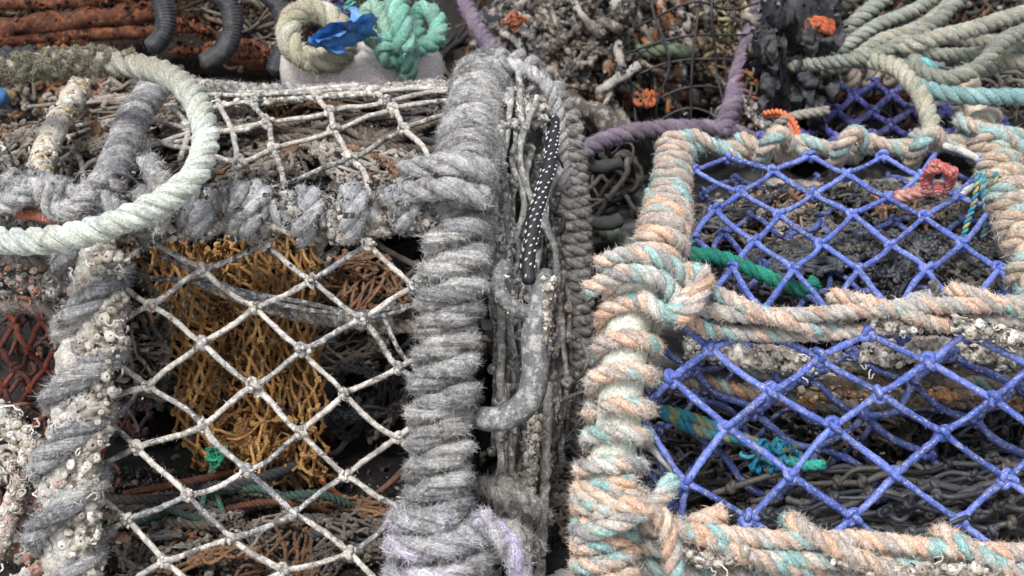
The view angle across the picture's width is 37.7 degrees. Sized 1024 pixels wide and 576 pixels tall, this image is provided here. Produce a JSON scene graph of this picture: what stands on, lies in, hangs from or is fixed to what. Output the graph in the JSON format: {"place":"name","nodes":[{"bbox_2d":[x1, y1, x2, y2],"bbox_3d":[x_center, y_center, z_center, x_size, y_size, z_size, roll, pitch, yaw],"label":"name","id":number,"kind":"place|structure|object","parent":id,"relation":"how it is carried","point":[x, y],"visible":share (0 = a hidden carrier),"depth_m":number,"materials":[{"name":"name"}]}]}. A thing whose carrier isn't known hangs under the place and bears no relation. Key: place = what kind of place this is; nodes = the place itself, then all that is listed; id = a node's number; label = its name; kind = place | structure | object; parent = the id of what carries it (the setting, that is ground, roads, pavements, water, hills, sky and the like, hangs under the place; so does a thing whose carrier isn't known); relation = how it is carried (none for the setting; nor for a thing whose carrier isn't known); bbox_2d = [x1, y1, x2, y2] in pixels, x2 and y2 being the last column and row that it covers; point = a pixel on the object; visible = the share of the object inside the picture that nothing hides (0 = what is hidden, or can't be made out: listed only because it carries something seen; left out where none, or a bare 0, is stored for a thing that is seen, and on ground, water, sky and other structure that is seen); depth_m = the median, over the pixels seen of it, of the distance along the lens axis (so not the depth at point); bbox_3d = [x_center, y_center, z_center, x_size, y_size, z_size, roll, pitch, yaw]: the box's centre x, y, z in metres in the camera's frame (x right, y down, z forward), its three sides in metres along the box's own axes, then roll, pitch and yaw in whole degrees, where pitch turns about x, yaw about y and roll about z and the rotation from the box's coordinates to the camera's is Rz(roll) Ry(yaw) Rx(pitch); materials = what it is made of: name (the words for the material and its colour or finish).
{"place":"outdoors","nodes":[
{"label":"outdoors","id":0,"kind":"place"},
{"bbox_2d":[0,275,883,575],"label":"ground","id":1,"kind":"structure","parent":0,"point":[492,467],"depth_m":1.88,"materials":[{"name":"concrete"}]},
{"bbox_2d":[0,0,322,126],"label":"lobster pot","id":2,"kind":"object","parent":1,"relation":"on","point":[231,40],"visible":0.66,"depth_m":2.19,"materials":[{"name":"metal"}]},
{"bbox_2d":[0,42,595,575],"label":"lobster pot","id":3,"kind":"object","parent":1,"relation":"on","point":[284,352],"visible":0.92,"depth_m":1.60,"materials":[{"name":"fabric"}]},
{"bbox_2d":[0,88,16,106],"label":"fish box scrap","id":4,"kind":"object","parent":3,"relation":"on","point":[7,95],"visible":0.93,"depth_m":1.93,"materials":[{"name":"plastic"}]},
{"bbox_2d":[0,205,153,575],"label":"lobster pot","id":5,"kind":"object","parent":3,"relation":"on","point":[29,290],"visible":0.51,"depth_m":1.54,"materials":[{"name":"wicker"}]},
{"bbox_2d":[0,42,219,255],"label":"rope ring","id":6,"kind":"object","parent":3,"relation":"on","point":[186,182],"visible":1,"depth_m":1.45,"materials":[{"name":"white fabric"}]},
{"bbox_2d":[279,42,443,84],"bbox_3d":[-0.200,-0.292,2.002,0.220,0.063,0.126,0,20,0],"label":"float","id":7,"kind":"object","parent":3,"relation":"on","point":[365,66],"visible":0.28,"depth_m":1.95,"materials":[{"name":"plastic"}]},
{"bbox_2d":[271,0,360,78],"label":"rope loop","id":8,"kind":"object","parent":7,"relation":"on","point":[295,17],"visible":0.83,"depth_m":1.93,"materials":[{"name":"beige fabric"}]},
{"bbox_2d":[302,7,381,53],"bbox_3d":[-0.214,-0.322,1.885,0.101,0.059,0.057,0,20,0],"label":"plastic strip","id":9,"kind":"object","parent":8,"relation":"attached to","point":[337,37],"visible":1,"depth_m":1.88,"materials":[{"name":"blue plastic"}]},
{"bbox_2d":[324,0,356,18],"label":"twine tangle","id":10,"kind":"object","parent":7,"relation":"on","point":[341,4],"visible":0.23,"depth_m":2.01,"materials":[{"name":"fabric"}]},
{"bbox_2d":[357,0,449,80],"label":"knotted rope","id":11,"kind":"object","parent":7,"relation":"attached to","point":[402,45],"visible":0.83,"depth_m":1.90,"materials":[{"name":"teal fabric"}]},
{"bbox_2d":[455,0,502,46],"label":"purple rope","id":12,"kind":"object","parent":3,"relation":"on","point":[478,30],"visible":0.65,"depth_m":2.05,"materials":[{"name":"purple fabric"}]},
{"bbox_2d":[471,115,560,431],"bbox_3d":[0.032,-0.023,1.576,0.074,0.254,0.311,6,21,15],"label":"bungee hook","id":13,"kind":"object","parent":3,"relation":"attached to","point":[522,405],"visible":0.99,"depth_m":1.49,"materials":[{"name":"grey plastic"}]},
{"bbox_2d":[333,0,866,569],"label":"lobster pot","id":14,"kind":"object","parent":1,"relation":"on","point":[613,62],"visible":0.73,"depth_m":2.17,"materials":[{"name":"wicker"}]},
{"bbox_2d":[741,0,848,132],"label":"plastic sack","id":15,"kind":"object","parent":14,"relation":"hanging from","point":[782,37],"visible":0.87,"depth_m":2.03,"materials":[{"name":"black plastic"}]},
{"bbox_2d":[804,15,835,36],"bbox_3d":[0.419,-0.353,2.036,0.050,0.036,0.027,0,20,0],"label":"orange twine","id":16,"kind":"object","parent":15,"relation":"attached to","point":[827,27],"visible":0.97,"depth_m":2.03,"materials":[{"name":"fabric"}]},
{"bbox_2d":[564,65,1023,575],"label":"lobster pot","id":17,"kind":"object","parent":1,"relation":"on","point":[828,358],"visible":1,"depth_m":1.55,"materials":[{"name":"fabric"}]},
{"bbox_2d":[590,214,631,247],"bbox_3d":[0.143,-0.068,1.990,0.143,0.076,0.069,14,24,33],"label":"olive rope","id":18,"kind":"object","parent":17,"relation":"on","point":[618,237],"visible":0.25,"depth_m":2.01,"materials":[{"name":"fabric"}]},
{"bbox_2d":[583,0,761,164],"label":"purple rope","id":19,"kind":"object","parent":17,"relation":"on","point":[723,126],"visible":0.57,"depth_m":2.02,"materials":[{"name":"purple fabric"}]},
{"bbox_2d":[710,61,830,132],"bbox_3d":[0.352,-0.235,2.067,0.142,0.129,0.188,0,20,0],"label":"twine tangle","id":20,"kind":"object","parent":17,"relation":"on","point":[751,99],"visible":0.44,"depth_m":2.08,"materials":[{"name":"fabric"}]},
{"bbox_2d":[763,108,800,134],"bbox_3d":[0.362,-0.210,1.980,0.021,0.046,0.106,-6,21,-17],"label":"orange twine","id":21,"kind":"object","parent":17,"relation":"hanging from","point":[793,126],"visible":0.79,"depth_m":1.98,"materials":[{"name":"fabric"}]},
{"bbox_2d":[867,52,941,152],"bbox_3d":[0.503,-0.238,1.913,0.047,0.108,0.198,-4,20,-10],"label":"hanging rope","id":22,"kind":"object","parent":17,"relation":"on","point":[907,79],"visible":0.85,"depth_m":1.89,"materials":[{"name":"beige fabric"}]},
{"bbox_2d":[906,56,1023,107],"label":"teal rope","id":23,"kind":"object","parent":17,"relation":"on","point":[960,95],"visible":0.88,"depth_m":1.87,"materials":[{"name":"teal fabric"}]},
{"bbox_2d":[740,58,1023,176],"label":"lobster pot","id":24,"kind":"object","parent":1,"relation":"on","point":[877,103],"visible":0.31,"depth_m":2.19,"materials":[{"name":"fabric"}]},
{"bbox_2d":[786,0,1023,85],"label":"rope coil","id":25,"kind":"object","parent":24,"relation":"on","point":[914,38],"visible":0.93,"depth_m":1.99,"materials":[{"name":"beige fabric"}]},
{"bbox_2d":[841,0,1023,65],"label":"net heap","id":26,"kind":"object","parent":1,"relation":"on","point":[970,10],"visible":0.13,"depth_m":2.36,"materials":[{"name":"fabric"}]}
]}

